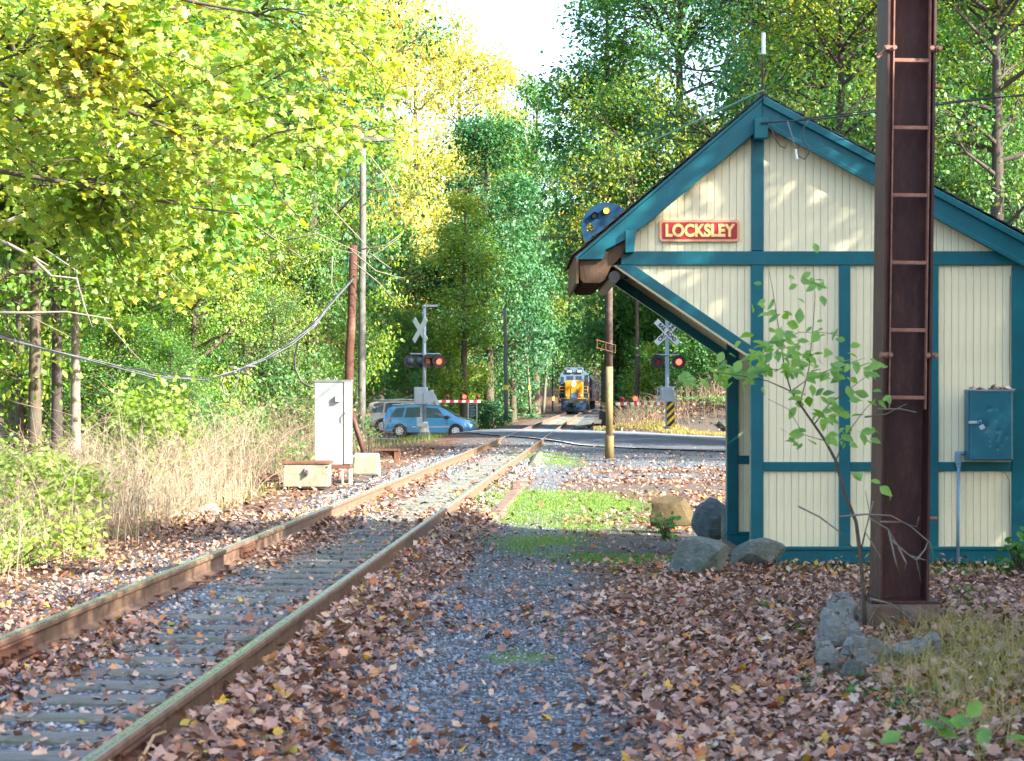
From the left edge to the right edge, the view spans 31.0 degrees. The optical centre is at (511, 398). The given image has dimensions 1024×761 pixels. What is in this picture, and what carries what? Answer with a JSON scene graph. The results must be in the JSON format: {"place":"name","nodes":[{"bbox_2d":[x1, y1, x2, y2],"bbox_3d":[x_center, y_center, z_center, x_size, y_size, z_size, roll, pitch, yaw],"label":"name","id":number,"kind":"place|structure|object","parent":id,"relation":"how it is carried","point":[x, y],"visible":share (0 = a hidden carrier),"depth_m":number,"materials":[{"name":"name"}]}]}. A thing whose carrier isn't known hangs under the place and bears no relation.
{"place":"outdoors","nodes":[
{"label":"outdoors","id":0,"kind":"place"},
{"bbox_2d":[261,429,725,450],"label":"road","id":1,"kind":"structure","parent":0,"point":[645,441],"depth_m":65.25,"materials":[{"name":"grey asphalt"}]},
{"bbox_2d":[366,399,413,433],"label":"suv","id":2,"kind":"object","parent":1,"relation":"on","point":[376,413],"visible":0.17,"depth_m":102.80,"materials":[{"name":"silver metal"}]},
{"bbox_2d":[383,403,478,437],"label":"minivan","id":3,"kind":"object","parent":1,"relation":"on","point":[442,419],"visible":0.72,"depth_m":99.17,"materials":[{"name":"blue paint"}]},
{"bbox_2d":[296,429,725,439],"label":"road shoulder","id":4,"kind":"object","parent":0,"point":[641,433],"visible":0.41,"depth_m":75.72},
{"bbox_2d":[615,319,685,428],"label":"crossing signal","id":5,"kind":"object","parent":4,"relation":"on","point":[666,396],"visible":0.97,"depth_m":69.87,"materials":[{"name":"metal"}]},
{"bbox_2d":[0,311,1023,760],"bbox_3d":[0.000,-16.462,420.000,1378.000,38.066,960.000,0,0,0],"label":"ground","id":6,"kind":"structure","parent":0,"point":[710,419],"depth_m":16.72,"materials":[{"name":"grey gravel"}]},
{"bbox_2d":[0,527,104,572],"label":"bush","id":7,"kind":"object","parent":6,"relation":"on","point":[12,546],"visible":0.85,"depth_m":17.37,"materials":[{"name":"green plant"}]},
{"bbox_2d":[0,424,130,556],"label":"bush","id":8,"kind":"object","parent":6,"relation":"on","point":[80,480],"visible":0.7,"depth_m":20.28,"materials":[{"name":"green plant"}]},
{"bbox_2d":[0,202,137,493],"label":"tree","id":9,"kind":"object","parent":6,"relation":"on","point":[18,413],"visible":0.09,"depth_m":44.88,"materials":[{"name":"green plant"}]},
{"bbox_2d":[0,117,238,458],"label":"tree","id":10,"kind":"object","parent":6,"relation":"on","point":[145,303],"visible":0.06,"depth_m":46.77,"materials":[{"name":"green plant"}]},
{"bbox_2d":[22,300,223,475],"bbox_3d":[-9.218,0.236,43.889,4.880,5.114,5.313,0,0,31],"label":"tree","id":11,"kind":"object","parent":6,"relation":"on","point":[110,378],"visible":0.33,"depth_m":43.49,"materials":[{"name":"green plant"}]},
{"bbox_2d":[46,371,207,520],"bbox_3d":[-5.980,0.805,28.766,2.210,2.486,2.643,0,0,0],"label":"bush","id":12,"kind":"object","parent":6,"relation":"on","point":[127,411],"visible":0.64,"depth_m":28.93,"materials":[{"name":"green plant"}]},
{"bbox_2d":[10,68,294,455],"bbox_3d":[-9.787,-3.734,50.319,7.790,13.538,7.155,0,0,-10],"label":"tree","id":13,"kind":"object","parent":6,"relation":"on","point":[219,355],"visible":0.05,"depth_m":49.17,"materials":[{"name":"green plant"}]},
{"bbox_2d":[0,1,309,468],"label":"tree","id":14,"kind":"object","parent":6,"relation":"on","point":[75,406],"visible":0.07,"depth_m":33.90,"materials":[{"name":"green plant"}]},
{"bbox_2d":[0,0,311,499],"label":"tree","id":15,"kind":"object","parent":6,"relation":"on","point":[34,353],"visible":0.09,"depth_m":31.92,"materials":[{"name":"green plant"}]},
{"bbox_2d":[0,0,314,441],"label":"tree","id":16,"kind":"object","parent":6,"relation":"on","point":[93,291],"visible":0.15,"depth_m":30.44,"materials":[{"name":"green plant"}]},
{"bbox_2d":[0,2,247,369],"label":"bare branches","id":17,"kind":"object","parent":16,"relation":"attached to","point":[37,262],"visible":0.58,"depth_m":27.98,"materials":[{"name":"grey plant"}]},
{"bbox_2d":[118,323,220,497],"bbox_3d":[-6.271,0.521,33.928,2.195,3.815,2.016,0,0,-37],"label":"tree","id":18,"kind":"object","parent":6,"relation":"on","point":[174,347],"visible":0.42,"depth_m":33.88,"materials":[{"name":"green plant"}]},
{"bbox_2d":[0,0,365,471],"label":"tree","id":19,"kind":"object","parent":6,"relation":"on","point":[57,395],"visible":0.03,"depth_m":36.91,"materials":[{"name":"green plant"}]},
{"bbox_2d":[255,156,437,309],"bbox_3d":[-3.554,-3.554,39.500,3.921,3.312,0.032,0,0,0],"label":"bare vine","id":20,"kind":"object","parent":19,"relation":"attached to","point":[351,248],"visible":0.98,"depth_m":39.49,"materials":[{"name":"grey plant"}]},
{"bbox_2d":[0,375,382,583],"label":"dry weeds","id":21,"kind":"object","parent":6,"relation":"on","point":[155,502],"visible":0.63,"depth_m":25.44,"materials":[{"name":"beige plant"}]},
{"bbox_2d":[80,156,303,471],"bbox_3d":[-7.721,-1.703,45.220,5.299,9.210,4.868,0,0,9],"label":"tree","id":22,"kind":"object","parent":6,"relation":"on","point":[196,317],"visible":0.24,"depth_m":44.66,"materials":[{"name":"green plant"}]},
{"bbox_2d":[115,381,313,490],"bbox_3d":[-6.062,0.951,38.066,4.489,2.614,3.746,0,0,0],"label":"bush","id":23,"kind":"object","parent":6,"relation":"on","point":[254,405],"visible":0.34,"depth_m":37.80,"materials":[{"name":"green plant"}]},
{"bbox_2d":[4,377,427,524],"bbox_3d":[-5.865,1.101,43.816,7.889,3.134,34.012,0,0,5],"label":"brown brush","id":24,"kind":"object","parent":6,"relation":"on","point":[278,436],"visible":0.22,"depth_m":34.02,"materials":[{"name":"beige plant"}]},
{"bbox_2d":[0,0,450,323],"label":"overhanging maple","id":25,"kind":"object","parent":6,"relation":"on","point":[110,211],"visible":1,"depth_m":18.96,"materials":[{"name":"yellow plant"}]},
{"bbox_2d":[0,580,497,760],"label":"ballast","id":26,"kind":"structure","parent":6,"relation":"on","point":[203,598],"depth_m":10.87,"materials":[{"name":"gravel"}]},
{"bbox_2d":[166,133,357,473],"bbox_3d":[-7.567,-2.766,53.850,6.070,11.486,6.609,0,0,34],"label":"tree","id":27,"kind":"object","parent":6,"relation":"on","point":[308,318],"visible":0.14,"depth_m":53.98,"materials":[{"name":"green plant"}]},
{"bbox_2d":[217,282,325,472],"bbox_3d":[-6.228,-0.213,46.901,3.224,5.604,2.962,0,0,45],"label":"tree","id":28,"kind":"object","parent":6,"relation":"on","point":[278,344],"visible":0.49,"depth_m":46.71,"materials":[{"name":"green plant"}]},
{"bbox_2d":[15,442,561,604],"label":"ballast","id":29,"kind":"structure","parent":6,"relation":"on","point":[525,462],"depth_m":27.02,"materials":[{"name":"gravel"}]},
{"bbox_2d":[212,158,376,452],"bbox_3d":[-7.490,-2.529,60.204,6.146,10.682,5.646,0,0,-36],"label":"tree","id":30,"kind":"object","parent":6,"relation":"on","point":[326,283],"visible":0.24,"depth_m":59.87,"materials":[{"name":"green plant"}]},
{"bbox_2d":[222,335,367,471],"bbox_3d":[-5.318,0.256,45.717,3.536,4.018,4.678,0,0,0],"label":"bush","id":31,"kind":"object","parent":6,"relation":"on","point":[270,376],"visible":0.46,"depth_m":45.95,"materials":[{"name":"green plant"}]},
{"bbox_2d":[0,409,597,760],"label":"railway track","id":32,"kind":"structure","parent":6,"relation":"on","point":[156,725],"depth_m":12.68,"materials":[{"name":"brown metal"}]},
{"bbox_2d":[558,368,591,411],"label":"locomotive","id":33,"kind":"object","parent":32,"relation":"on","point":[574,388],"visible":1,"depth_m":186.22,"materials":[{"name":"blue paint"}]},
{"bbox_2d":[234,56,373,422],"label":"tree","id":34,"kind":"object","parent":6,"relation":"on","point":[330,203],"visible":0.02,"depth_m":69.88,"materials":[{"name":"green plant"}]},
{"bbox_2d":[282,461,332,486],"bbox_3d":[-3.704,1.363,33.369,0.860,0.454,0.702,0,0,0],"label":"concrete trough","id":35,"kind":"object","parent":6,"relation":"on","point":[318,474],"visible":1,"depth_m":33.10,"materials":[{"name":"concrete"}]},
{"bbox_2d":[313,377,353,484],"bbox_3d":[-3.296,0.595,33.974,0.717,1.966,0.549,0,0,0],"label":"signal case","id":36,"kind":"object","parent":6,"relation":"on","point":[332,407],"visible":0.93,"depth_m":33.78,"materials":[{"name":"white paint"}]},
{"bbox_2d":[344,382,351,463],"bbox_3d":[-3.022,0.439,33.982,0.122,1.538,0.435,0,0,0],"label":"door","id":37,"kind":"structure","parent":36,"relation":"in","point":[347,385],"depth_m":33.77,"materials":[{"name":"white paint"}]},
{"bbox_2d":[294,159,390,395],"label":"tree","id":38,"kind":"object","parent":6,"relation":"on","point":[331,337],"visible":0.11,"depth_m":82.06,"materials":[{"name":"green plant"}]},
{"bbox_2d":[294,239,400,405],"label":"tree","id":39,"kind":"object","parent":6,"relation":"on","point":[371,394],"visible":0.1,"depth_m":105.02,"materials":[{"name":"green plant"}]},
{"bbox_2d":[228,0,467,448],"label":"tree","id":40,"kind":"object","parent":6,"relation":"on","point":[371,282],"visible":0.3,"depth_m":62.25,"materials":[{"name":"green plant"}]},
{"bbox_2d":[345,245,356,406],"bbox_3d":[-3.534,-0.987,40.002,0.354,4.676,0.222,0,0,0],"label":"red pole","id":41,"kind":"object","parent":6,"relation":"on","point":[349,347],"visible":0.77,"depth_m":39.92,"materials":[{"name":"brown wood"}]},
{"bbox_2d":[0,277,353,396],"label":"cable bundle","id":42,"kind":"object","parent":41,"relation":"attached to","point":[301,333],"visible":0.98,"depth_m":34.41,"materials":[{"name":"grey rubber"}]},
{"bbox_2d":[6,388,725,542],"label":"leaf litter","id":43,"kind":"object","parent":6,"relation":"on","point":[496,516],"visible":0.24,"depth_m":30.66,"materials":[{"name":"brown plant"}]},
{"bbox_2d":[352,453,380,474],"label":"concrete block","id":44,"kind":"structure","parent":6,"relation":"on","point":[368,464],"depth_m":35.74,"materials":[{"name":"beige concrete"}]},
{"bbox_2d":[319,63,420,438],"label":"tree","id":45,"kind":"object","parent":6,"relation":"on","point":[381,90],"visible":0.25,"depth_m":91.57,"materials":[{"name":"green plant"}]},
{"bbox_2d":[301,0,441,348],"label":"tree","id":46,"kind":"object","parent":6,"relation":"on","point":[377,208],"visible":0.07,"depth_m":119.56,"materials":[{"name":"green plant"}]},
{"bbox_2d":[355,134,393,434],"bbox_3d":[-4.592,-3.717,60.003,1.523,9.806,0.271,0,0,0],"label":"utility pole","id":47,"kind":"object","parent":6,"relation":"on","point":[362,319],"visible":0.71,"depth_m":59.91,"materials":[{"name":"grey wood"}]},
{"bbox_2d":[338,0,464,400],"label":"tree","id":48,"kind":"object","parent":6,"relation":"on","point":[409,139],"visible":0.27,"depth_m":127.31,"materials":[{"name":"yellow plant"}]},
{"bbox_2d":[366,221,447,405],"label":"tree","id":49,"kind":"object","parent":6,"relation":"on","point":[409,268],"visible":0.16,"depth_m":115.26,"materials":[{"name":"green plant"}]},
{"bbox_2d":[378,302,459,413],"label":"tree","id":50,"kind":"object","parent":6,"relation":"on","point":[407,323],"visible":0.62,"depth_m":109.49,"materials":[{"name":"green plant"}]},
{"bbox_2d":[380,253,483,400],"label":"tree","id":51,"kind":"object","parent":6,"relation":"on","point":[430,276],"visible":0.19,"depth_m":119.21,"materials":[{"name":"green plant"}]},
{"bbox_2d":[368,0,500,400],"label":"tree","id":52,"kind":"object","parent":6,"relation":"on","point":[439,72],"visible":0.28,"depth_m":139.47,"materials":[{"name":"yellow plant"}]},
{"bbox_2d":[404,305,480,436],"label":"crossing signal","id":53,"kind":"object","parent":6,"relation":"on","point":[423,396],"visible":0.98,"depth_m":71.93,"materials":[{"name":"metal"}]},
{"bbox_2d":[426,332,484,428],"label":"tree","id":54,"kind":"object","parent":6,"relation":"on","point":[451,405],"visible":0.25,"depth_m":113.67,"materials":[{"name":"green plant"}]},
{"bbox_2d":[415,183,518,417],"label":"tree","id":55,"kind":"object","parent":6,"relation":"on","point":[456,250],"visible":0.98,"depth_m":110.47,"materials":[{"name":"green plant"}]},
{"bbox_2d":[404,0,530,273],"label":"tree","id":56,"kind":"object","parent":6,"relation":"on","point":[478,72],"visible":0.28,"depth_m":149.28,"materials":[{"name":"yellow plant"}]},
{"bbox_2d":[397,104,584,428],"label":"tree","id":57,"kind":"object","parent":6,"relation":"on","point":[479,136],"visible":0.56,"depth_m":117.04,"materials":[{"name":"green plant"}]},
{"bbox_2d":[471,397,515,429],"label":"bush","id":58,"kind":"object","parent":6,"relation":"on","point":[485,420],"visible":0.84,"depth_m":111.73,"materials":[{"name":"green plant"}]},
{"bbox_2d":[441,44,554,395],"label":"tree","id":59,"kind":"object","parent":6,"relation":"on","point":[507,79],"visible":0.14,"depth_m":163.84,"materials":[{"name":"yellow plant"}]},
{"bbox_2d":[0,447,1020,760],"bbox_3d":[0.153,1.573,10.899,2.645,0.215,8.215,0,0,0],"label":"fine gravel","id":60,"kind":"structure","parent":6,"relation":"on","point":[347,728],"depth_m":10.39,"materials":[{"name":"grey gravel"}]},
{"bbox_2d":[0,30,1021,397],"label":"woodland","id":61,"kind":"object","parent":6,"relation":"on","point":[492,234],"visible":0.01,"depth_m":169.68,"materials":[{"name":"green plant"}]},
{"bbox_2d":[0,496,1023,760],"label":"leaf litter","id":62,"kind":"object","parent":6,"relation":"on","point":[738,726],"visible":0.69,"depth_m":10.97,"materials":[{"name":"brown plant"}]},
{"bbox_2d":[678,243,891,631],"bbox_3d":[1.849,0.265,12.458,1.491,2.663,1.249,0,0,0],"label":"sapling","id":63,"kind":"object","parent":62,"relation":"on","point":[762,367],"visible":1,"depth_m":12.35,"materials":[{"name":"green plant"}]},
{"bbox_2d":[798,404,935,628],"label":"dead twigs","id":64,"kind":"object","parent":62,"relation":"on","point":[898,521],"visible":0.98,"depth_m":12.48,"materials":[{"name":"brown wood"}]},
{"bbox_2d":[468,167,569,421],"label":"tree","id":65,"kind":"object","parent":6,"relation":"on","point":[530,356],"visible":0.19,"depth_m":131.26,"materials":[{"name":"green plant"}]},
{"bbox_2d":[490,66,582,417],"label":"tree","id":66,"kind":"object","parent":6,"relation":"on","point":[532,159],"visible":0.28,"depth_m":154.17,"materials":[{"name":"green plant"}]},
{"bbox_2d":[438,449,690,566],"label":"moss grass","id":67,"kind":"structure","parent":6,"relation":"on","point":[590,502],"depth_m":26.36,"materials":[{"name":"green plant"}]},
{"bbox_2d":[540,263,600,411],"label":"tree","id":68,"kind":"object","parent":6,"relation":"on","point":[565,361],"visible":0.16,"depth_m":213.95,"materials":[{"name":"green plant"}]},
{"bbox_2d":[533,61,659,419],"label":"tree","id":69,"kind":"object","parent":6,"relation":"on","point":[588,361],"visible":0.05,"depth_m":139.77,"materials":[{"name":"green plant"}]},
{"bbox_2d":[500,0,695,425],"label":"tree","id":70,"kind":"object","parent":6,"relation":"on","point":[597,330],"visible":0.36,"depth_m":102.93,"materials":[{"name":"green plant"}]},
{"bbox_2d":[581,202,623,458],"bbox_3d":[2.480,-1.782,48.635,1.310,6.756,0.480,0,0,0],"label":"signal mast","id":71,"kind":"object","parent":6,"relation":"on","point":[599,216],"visible":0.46,"depth_m":48.60,"materials":[{"name":"metal"}]},
{"bbox_2d":[523,64,715,408],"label":"tree","id":72,"kind":"object","parent":6,"relation":"on","point":[621,120],"visible":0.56,"depth_m":93.44,"materials":[{"name":"green plant"}]},
{"bbox_2d":[590,298,670,405],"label":"shrub","id":73,"kind":"object","parent":6,"relation":"on","point":[626,353],"visible":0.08,"depth_m":101.70,"materials":[{"name":"green plant"}]},
{"bbox_2d":[614,338,680,406],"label":"shrub","id":74,"kind":"object","parent":6,"relation":"on","point":[650,374],"visible":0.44,"depth_m":96.61,"materials":[{"name":"green plant"}]},
{"bbox_2d":[591,417,725,436],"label":"verge grass","id":75,"kind":"structure","parent":6,"relation":"on","point":[648,426],"depth_m":79.67,"materials":[{"name":"beige plant"}]},
{"bbox_2d":[595,365,725,429],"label":"bank brush","id":76,"kind":"object","parent":6,"relation":"on","point":[632,414],"visible":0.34,"depth_m":83.43,"materials":[{"name":"beige plant"}]},
{"bbox_2d":[556,0,772,397],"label":"tree","id":77,"kind":"object","parent":6,"relation":"on","point":[672,31],"visible":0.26,"depth_m":97.61,"materials":[{"name":"green plant"}]},
{"bbox_2d":[650,495,692,525],"bbox_3d":[1.965,1.376,22.600,0.565,0.380,0.396,0,0,0],"label":"boulder","id":78,"kind":"object","parent":6,"relation":"on","point":[665,505],"visible":0.84,"depth_m":22.46,"materials":[{"name":"beige stone"}]},
{"bbox_2d":[629,324,725,401],"bbox_3d":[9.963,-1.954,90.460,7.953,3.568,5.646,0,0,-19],"label":"bush","id":79,"kind":"object","parent":6,"relation":"on","point":[715,369],"visible":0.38,"depth_m":89.67,"materials":[{"name":"green plant"}]},
{"bbox_2d":[667,536,729,571],"bbox_3d":[1.724,1.426,17.000,0.595,0.312,0.417,0,0,0],"label":"boulder","id":80,"kind":"object","parent":6,"relation":"on","point":[696,553],"visible":0.95,"depth_m":16.87,"materials":[{"name":"grey stone"}]},
{"bbox_2d":[691,497,725,539],"bbox_3d":[2.237,1.341,20.600,0.469,0.474,0.375,0,0,0],"label":"boulder","id":81,"kind":"object","parent":6,"relation":"on","point":[709,512],"visible":0.76,"depth_m":20.48,"materials":[{"name":"grey stone"}]},
{"bbox_2d":[617,0,855,169],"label":"tree","id":82,"kind":"object","parent":6,"relation":"on","point":[681,59],"visible":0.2,"depth_m":69.34,"materials":[{"name":"green plant"}]},
{"bbox_2d":[731,537,784,562],"bbox_3d":[2.314,1.421,17.300,0.514,0.237,0.257,0,0,0],"label":"boulder","id":83,"kind":"object","parent":6,"relation":"on","point":[764,550],"visible":0.98,"depth_m":17.22,"materials":[{"name":"grey stone"}]},
{"bbox_2d":[564,92,1023,562],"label":"shelter station","id":84,"kind":"object","parent":6,"relation":"on","point":[785,208],"visible":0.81,"depth_m":18.00,"materials":[{"name":"beige paint"}]},
{"bbox_2d":[659,220,739,241],"bbox_3d":[1.827,-1.635,17.979,0.785,0.215,0.043,0,0,0],"label":"station sign","id":85,"kind":"object","parent":84,"relation":"attached to","point":[699,230],"visible":1,"depth_m":17.96,"materials":[{"name":"red paint"}]},
{"bbox_2d":[761,94,1023,159],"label":"service cable","id":86,"kind":"object","parent":84,"relation":"attached to","point":[874,111],"visible":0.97,"depth_m":17.71,"materials":[{"name":"black rubber"}]},
{"bbox_2d":[964,390,1013,459],"bbox_3d":[4.625,0.256,17.857,0.440,0.683,0.216,0,0,0],"label":"electric box","id":87,"kind":"object","parent":84,"relation":"attached to","point":[988,424],"visible":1,"depth_m":17.78,"materials":[{"name":"teal metal"}]},
{"bbox_2d":[970,391,1011,459],"bbox_3d":[4.625,0.265,17.796,0.400,0.665,0.026,0,0,0],"label":"door","id":88,"kind":"structure","parent":87,"relation":"in","point":[993,408],"depth_m":17.78,"materials":[{"name":"teal metal"}]},
{"bbox_2d":[686,0,959,385],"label":"tree","id":89,"kind":"object","parent":6,"relation":"on","point":[750,51],"visible":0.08,"depth_m":62.93,"materials":[{"name":"green plant"}]},
{"bbox_2d":[814,633,844,674],"bbox_3d":[1.882,1.533,10.930,0.182,0.279,0.128,0,0,0],"label":"rubble stone","id":90,"kind":"object","parent":6,"relation":"on","point":[826,651],"visible":0.55,"depth_m":10.90,"materials":[{"name":"stone"}]},
{"bbox_2d":[813,607,865,658],"bbox_3d":[2.084,1.508,11.688,0.316,0.381,0.246,0,0,-19],"label":"rubble stone","id":91,"kind":"object","parent":6,"relation":"on","point":[843,622],"visible":0.48,"depth_m":11.61,"materials":[{"name":"stone"}]},
{"bbox_2d":[700,0,983,165],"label":"tree","id":92,"kind":"object","parent":6,"relation":"on","point":[840,8],"visible":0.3,"depth_m":53.87,"materials":[{"name":"green plant"}]},
{"bbox_2d":[840,635,892,664],"bbox_3d":[2.171,1.545,11.228,0.349,0.227,0.244,0,0,0],"label":"rubble stone","id":93,"kind":"object","parent":6,"relation":"on","point":[871,644],"visible":0.55,"depth_m":11.16,"materials":[{"name":"stone"}]},
{"bbox_2d":[739,563,1023,757],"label":"clover","id":94,"kind":"object","parent":6,"relation":"on","point":[851,688],"visible":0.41,"depth_m":10.17,"materials":[{"name":"green plant"}]},
{"bbox_2d":[742,0,1023,226],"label":"tree","id":95,"kind":"object","parent":6,"relation":"on","point":[834,121],"visible":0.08,"depth_m":59.33,"materials":[{"name":"green plant"}]},
{"bbox_2d":[859,598,938,629],"bbox_3d":[2.765,1.537,13.190,0.475,0.178,0.500,0,0,0],"label":"column footing","id":96,"kind":"object","parent":6,"relation":"on","point":[891,610],"depth_m":12.94,"materials":[{"name":"concrete"}]},
{"bbox_2d":[859,0,942,603],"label":"catenary column","id":97,"kind":"structure","parent":96,"relation":"on","point":[907,49],"depth_m":13.20,"materials":[{"name":"red metal"}]},
{"bbox_2d":[784,590,1023,760],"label":"dry grass","id":98,"kind":"structure","parent":6,"relation":"on","point":[953,668],"depth_m":10.50,"materials":[{"name":"beige plant"}]},
{"bbox_2d":[891,632,941,664],"bbox_3d":[2.468,1.545,11.270,0.295,0.228,0.174,0,0,-23],"label":"rubble stone","id":99,"kind":"object","parent":6,"relation":"on","point":[936,640],"visible":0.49,"depth_m":11.24,"materials":[{"name":"stone"}]},
{"bbox_2d":[827,0,1023,231],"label":"tree","id":100,"kind":"object","parent":6,"relation":"on","point":[996,108],"visible":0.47,"depth_m":45.88,"materials":[{"name":"green plant"}]},
{"bbox_2d":[858,1,1023,216],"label":"tree","id":101,"kind":"object","parent":6,"relation":"on","point":[946,45],"visible":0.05,"depth_m":60.19,"materials":[{"name":"green plant"}]},
{"bbox_2d":[880,701,1023,751],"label":"broadleaf weed","id":102,"kind":"object","parent":6,"relation":"on","point":[960,721],"visible":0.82,"depth_m":8.30,"materials":[{"name":"green plant"}]},
{"bbox_2d":[934,62,1023,228],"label":"tree","id":103,"kind":"object","parent":6,"relation":"on","point":[967,176],"visible":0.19,"depth_m":51.17,"materials":[{"name":"green plant"}]},
{"bbox_2d":[936,0,1023,228],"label":"tree","id":104,"kind":"object","parent":6,"relation":"on","point":[1008,210],"visible":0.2,"depth_m":50.32,"materials":[{"name":"green plant"}]},
{"bbox_2d":[993,526,1023,578],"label":"bush","id":105,"kind":"object","parent":6,"relation":"on","point":[1018,554],"visible":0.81,"depth_m":16.99,"materials":[{"name":"green plant"}]},
{"bbox_2d":[265,0,1020,240],"label":"sky","id":106,"kind":"structure","parent":0,"point":[522,25],"materials":[{"name":"white"}]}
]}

